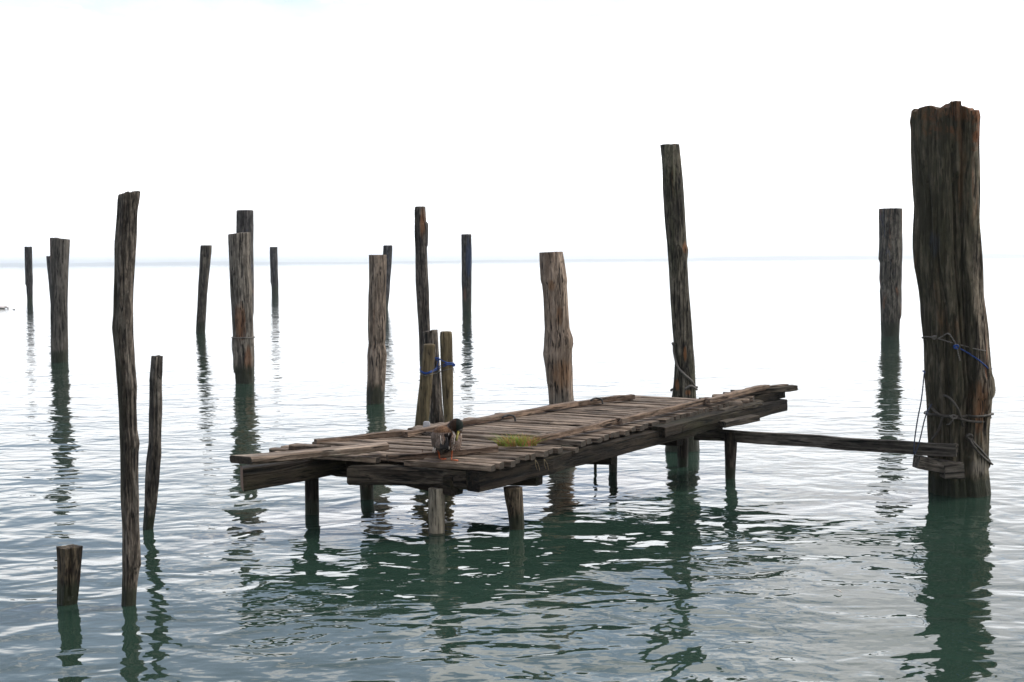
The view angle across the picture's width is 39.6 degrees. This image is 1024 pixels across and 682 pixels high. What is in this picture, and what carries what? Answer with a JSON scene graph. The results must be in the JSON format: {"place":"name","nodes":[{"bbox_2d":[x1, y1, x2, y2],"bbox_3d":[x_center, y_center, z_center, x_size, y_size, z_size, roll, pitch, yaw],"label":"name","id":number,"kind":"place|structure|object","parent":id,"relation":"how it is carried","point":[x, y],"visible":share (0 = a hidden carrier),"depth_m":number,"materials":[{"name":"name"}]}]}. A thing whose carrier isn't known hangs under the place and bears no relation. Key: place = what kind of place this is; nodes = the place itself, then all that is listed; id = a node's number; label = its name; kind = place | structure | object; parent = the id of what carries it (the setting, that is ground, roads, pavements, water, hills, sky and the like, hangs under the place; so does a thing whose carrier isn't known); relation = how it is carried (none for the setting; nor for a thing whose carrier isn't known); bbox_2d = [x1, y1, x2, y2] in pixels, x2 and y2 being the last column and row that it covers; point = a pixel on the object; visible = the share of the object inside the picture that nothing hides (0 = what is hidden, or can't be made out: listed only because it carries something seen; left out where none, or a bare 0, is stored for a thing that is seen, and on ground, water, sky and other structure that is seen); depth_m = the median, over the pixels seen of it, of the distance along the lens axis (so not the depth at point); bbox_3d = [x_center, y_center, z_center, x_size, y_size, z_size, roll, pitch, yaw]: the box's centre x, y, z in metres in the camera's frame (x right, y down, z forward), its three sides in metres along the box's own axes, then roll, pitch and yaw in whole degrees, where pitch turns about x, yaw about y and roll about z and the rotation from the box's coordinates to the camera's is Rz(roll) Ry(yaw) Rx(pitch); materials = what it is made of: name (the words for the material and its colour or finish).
{"place":"outdoors","nodes":[
{"label":"outdoors","id":0,"kind":"place"},
{"bbox_2d":[421,431,431,435],"bbox_3d":[-0.713,0.763,11.727,0.114,0.042,0.100,-1,3,0],"label":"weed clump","id":1,"kind":"object","parent":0,"point":[425,433],"visible":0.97,"depth_m":11.70,"materials":[{"name":"plant"}]},
{"bbox_2d":[423,421,429,426],"bbox_3d":[-0.719,0.704,11.964,0.061,0.055,0.049,-1,3,0],"label":"foam block","id":2,"kind":"object","parent":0,"point":[426,423],"depth_m":11.94,"materials":[{"name":"white plastic"}]},
{"bbox_2d":[0,258,1023,681],"bbox_3d":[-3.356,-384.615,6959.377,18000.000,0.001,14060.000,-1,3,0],"label":"lake water","id":3,"kind":"structure","parent":0,"point":[652,564],"depth_m":11.56,"materials":[{"name":"teal liquid"}]},
{"bbox_2d":[24,247,32,300],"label":"mooring post","id":4,"kind":"object","parent":3,"relation":"in","point":[28,271],"visible":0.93,"depth_m":81.92,"materials":[{"name":"grey wood"}]},
{"bbox_2d":[46,256,50,292],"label":"mooring post","id":5,"kind":"object","parent":3,"relation":"in","point":[48,262],"visible":0.22,"depth_m":53.59,"materials":[{"name":"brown wood"}]},
{"bbox_2d":[50,238,69,362],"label":"mooring post","id":6,"kind":"object","parent":3,"relation":"in","point":[59,258],"visible":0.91,"depth_m":29.40,"materials":[{"name":"grey wood"}]},
{"bbox_2d":[56,544,82,605],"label":"mooring post","id":7,"kind":"object","parent":3,"relation":"in","point":[69,559],"visible":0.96,"depth_m":8.39,"materials":[{"name":"brown wood"}]},
{"bbox_2d":[112,191,140,606],"bbox_3d":[-2.270,0.942,8.359,0.258,3.632,0.127,-1,3,0],"label":"mooring post","id":8,"kind":"object","parent":3,"relation":"in","point":[125,242],"visible":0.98,"depth_m":8.29,"materials":[{"name":"brown wood"}]},
{"bbox_2d":[143,355,162,529],"bbox_3d":[-2.778,1.367,10.793,0.315,2.521,0.117,-1,3,0],"label":"mooring post","id":9,"kind":"object","parent":3,"relation":"in","point":[152,471],"visible":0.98,"depth_m":10.73,"materials":[{"name":"brown wood"}]},
{"bbox_2d":[196,245,211,332],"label":"mooring post","id":10,"kind":"object","parent":3,"relation":"in","point":[205,260],"visible":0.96,"depth_m":41.86,"materials":[{"name":"brown wood"}]},
{"bbox_2d":[228,232,254,383],"bbox_3d":[-4.529,0.042,23.960,0.441,3.737,0.371,-1,3,0],"label":"mooring post","id":11,"kind":"object","parent":3,"relation":"in","point":[241,289],"visible":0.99,"depth_m":23.80,"materials":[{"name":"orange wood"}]},
{"bbox_2d":[231,336,254,372],"bbox_3d":[-4.525,0.227,23.975,0.405,0.598,0.405,-1,3,0],"label":"wire loop","id":12,"kind":"object","parent":11,"relation":"attached to","point":[232,348],"visible":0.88,"depth_m":23.83,"materials":[{"name":"grey metal"}]},
{"bbox_2d":[236,210,253,314],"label":"mooring post","id":13,"kind":"object","parent":3,"relation":"in","point":[244,220],"visible":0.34,"depth_m":31.61,"materials":[{"name":"brown wood"}]},
{"bbox_2d":[270,247,278,294],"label":"mooring post","id":14,"kind":"object","parent":3,"relation":"in","point":[274,269],"visible":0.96,"depth_m":93.17,"materials":[{"name":"grey wood"}]},
{"bbox_2d":[366,255,386,403],"bbox_3d":[-1.966,0.431,20.313,0.388,3.319,0.285,-1,3,0],"label":"mooring post","id":15,"kind":"object","parent":3,"relation":"in","point":[376,367],"visible":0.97,"depth_m":20.18,"materials":[{"name":"brown wood"}]},
{"bbox_2d":[383,245,391,308],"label":"mooring post","id":16,"kind":"object","parent":3,"relation":"in","point":[387,250],"visible":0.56,"depth_m":62.58,"materials":[{"name":"brown wood"}]},
{"bbox_2d":[414,206,429,366],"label":"mooring post","id":17,"kind":"object","parent":3,"relation":"in","point":[421,262],"visible":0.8,"depth_m":26.43,"materials":[{"name":"brown wood"}]},
{"bbox_2d":[415,344,434,425],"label":"mooring post","id":18,"kind":"object","parent":3,"relation":"in","point":[424,394],"visible":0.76,"depth_m":14.84,"materials":[{"name":"brown wood"}]},
{"bbox_2d":[422,330,444,423],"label":"mooring post","id":19,"kind":"object","parent":3,"relation":"in","point":[436,415],"visible":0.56,"depth_m":15.42,"materials":[{"name":"brown wood"}]},
{"bbox_2d":[420,357,454,373],"bbox_3d":[-0.759,0.257,15.193,0.332,0.146,0.850,0,3,8],"label":"blue rope","id":20,"kind":"object","parent":19,"relation":"attached to","point":[446,363],"visible":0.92,"depth_m":15.07,"materials":[{"name":"blue fabric"}]},
{"bbox_2d":[440,331,452,422],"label":"mooring post","id":21,"kind":"object","parent":3,"relation":"in","point":[446,349],"visible":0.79,"depth_m":15.10,"materials":[{"name":"brown wood"}]},
{"bbox_2d":[420,363,454,375],"bbox_3d":[-0.768,0.312,15.056,0.288,0.119,0.573,0,3,14],"label":"grey cord","id":22,"kind":"object","parent":21,"relation":"attached to","point":[437,372],"visible":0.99,"depth_m":15.08,"materials":[{"name":"fabric"}]},
{"bbox_2d":[461,234,471,310],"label":"mooring post","id":23,"kind":"object","parent":3,"relation":"in","point":[466,256],"visible":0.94,"depth_m":58.37,"materials":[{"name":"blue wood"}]},
{"bbox_2d":[229,384,797,535],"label":"broken jetty","id":24,"kind":"object","parent":3,"relation":"in","point":[611,428],"visible":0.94,"depth_m":11.33,"materials":[{"name":"brown wood"}]},
{"bbox_2d":[431,418,462,460],"bbox_3d":[-0.479,0.722,10.519,0.241,0.305,0.296,-1,3,0],"label":"duck","id":25,"kind":"object","parent":24,"relation":"on","point":[446,439],"visible":1,"depth_m":10.42},
{"bbox_2d":[501,414,515,420],"bbox_3d":[-0.030,0.659,12.179,0.133,0.065,0.038,-2,3,-18],"label":"rubber strap","id":26,"kind":"object","parent":24,"relation":"attached to","point":[506,415],"visible":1,"depth_m":12.18,"materials":[{"name":"black rubber"}]},
{"bbox_2d":[489,431,551,446],"bbox_3d":[0.062,0.748,10.935,0.610,0.121,0.370,-1,3,0],"label":"grass tuft","id":27,"kind":"object","parent":24,"relation":"on","point":[514,441],"visible":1,"depth_m":10.93,"materials":[{"name":"green plant"}]},
{"bbox_2d":[590,397,602,403],"bbox_3d":[0.777,0.551,13.095,0.133,0.065,0.038,-2,3,-18],"label":"rubber strap","id":28,"kind":"object","parent":24,"relation":"attached to","point":[592,399],"visible":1,"depth_m":13.10,"materials":[{"name":"black rubber"}]},
{"bbox_2d":[694,429,958,456],"bbox_3d":[2.693,0.886,12.521,2.486,0.118,0.082,1,4,37],"label":"long strut","id":29,"kind":"object","parent":24,"relation":"attached to","point":[863,444],"visible":0.96,"depth_m":12.39,"materials":[{"name":"brown wood"}]},
{"bbox_2d":[503,486,524,529],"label":"mooring post","id":30,"kind":"object","parent":3,"relation":"in","point":[513,495],"visible":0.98,"depth_m":10.62,"materials":[{"name":"brown wood"}]},
{"bbox_2d":[539,252,573,404],"bbox_3d":[0.538,0.636,16.293,0.428,3.314,0.331,-1,3,0],"label":"mooring post","id":31,"kind":"object","parent":3,"relation":"in","point":[558,346],"visible":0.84,"depth_m":16.13,"materials":[{"name":"beige wood"}]},
{"bbox_2d":[660,144,699,451],"bbox_3d":[1.770,0.146,14.977,0.415,4.417,0.364,-1,3,0],"label":"mooring post","id":32,"kind":"object","parent":3,"relation":"in","point":[674,210],"visible":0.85,"depth_m":14.85,"materials":[{"name":"brown wood"}]},
{"bbox_2d":[670,342,697,391],"bbox_3d":[1.814,0.270,14.982,0.295,0.526,0.299,-1,3,0],"label":"old rope","id":33,"kind":"object","parent":32,"relation":"attached to","point":[694,386],"visible":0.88,"depth_m":14.89,"materials":[{"name":"grey fabric"}]},
{"bbox_2d":[878,208,902,336],"bbox_3d":[9.748,-1.165,36.670,0.610,4.489,0.607,-1,3,0],"label":"mooring post","id":34,"kind":"object","parent":3,"relation":"in","point":[890,247],"visible":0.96,"depth_m":36.42,"materials":[{"name":"wood"}]},
{"bbox_2d":[910,101,995,497],"bbox_3d":[3.769,0.250,12.070,0.823,4.496,0.564,-1,3,0],"label":"mooring post","id":35,"kind":"object","parent":3,"relation":"in","point":[946,236],"visible":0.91,"depth_m":11.85,"materials":[{"name":"brown wood"}]},
{"bbox_2d":[913,373,931,454],"bbox_3d":[3.439,0.612,11.874,0.103,0.662,0.377,1,4,30],"label":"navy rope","id":36,"kind":"object","parent":35,"relation":"hanging from","point":[914,452],"visible":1,"depth_m":11.78,"materials":[{"name":"grey fabric"}]},
{"bbox_2d":[912,455,957,473],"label":"timber block","id":37,"kind":"structure","parent":35,"relation":"attached to","point":[928,463],"depth_m":11.76,"materials":[{"name":"brown wood"}]},
{"bbox_2d":[946,414,957,424],"bbox_3d":[3.654,0.657,11.841,0.101,0.099,0.060,2,4,43],"label":"frayed rope","id":38,"kind":"object","parent":35,"relation":"attached to","point":[952,417],"visible":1,"depth_m":11.82,"materials":[{"name":"grey fabric"}]},
{"bbox_2d":[940,462,964,478],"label":"timber block","id":39,"kind":"structure","parent":35,"relation":"attached to","point":[953,471],"depth_m":11.75,"materials":[{"name":"brown wood"}]},
{"bbox_2d":[921,333,985,360],"bbox_3d":[3.768,0.033,12.065,0.585,0.232,0.562,-1,3,0],"label":"mooring rope","id":40,"kind":"object","parent":35,"relation":"attached to","point":[933,337],"visible":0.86,"depth_m":11.83,"materials":[{"name":"fabric"}]},
{"bbox_2d":[922,344,987,372],"bbox_3d":[3.775,0.143,12.075,0.522,0.267,0.566,-3,4,-35],"label":"blue rope","id":41,"kind":"object","parent":35,"relation":"attached to","point":[954,346],"visible":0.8,"depth_m":11.83,"materials":[{"name":"blue fabric"}]},
{"bbox_2d":[924,394,993,439],"bbox_3d":[3.778,0.631,12.090,0.551,0.398,0.544,-2,3,-21],"label":"rope","id":42,"kind":"object","parent":35,"relation":"attached to","point":[959,417],"visible":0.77,"depth_m":11.87,"materials":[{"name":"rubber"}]},
{"bbox_2d":[965,433,992,467],"bbox_3d":[3.943,0.930,11.995,0.140,0.341,0.423,2,4,40],"label":"rope","id":43,"kind":"object","parent":35,"relation":"attached to","point":[972,442],"visible":0.99,"depth_m":11.85,"materials":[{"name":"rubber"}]},
{"bbox_2d":[0,254,1023,266],"bbox_3d":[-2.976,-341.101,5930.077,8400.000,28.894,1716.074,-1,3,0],"label":"shore","id":44,"kind":"structure","parent":0,"point":[537,260],"depth_m":5511.33,"materials":[{"name":"grey"}]},
{"bbox_2d":[0,0,1023,262],"label":"sky","id":45,"kind":"structure","parent":0,"point":[525,128],"materials":[{"name":"white"}]}
]}

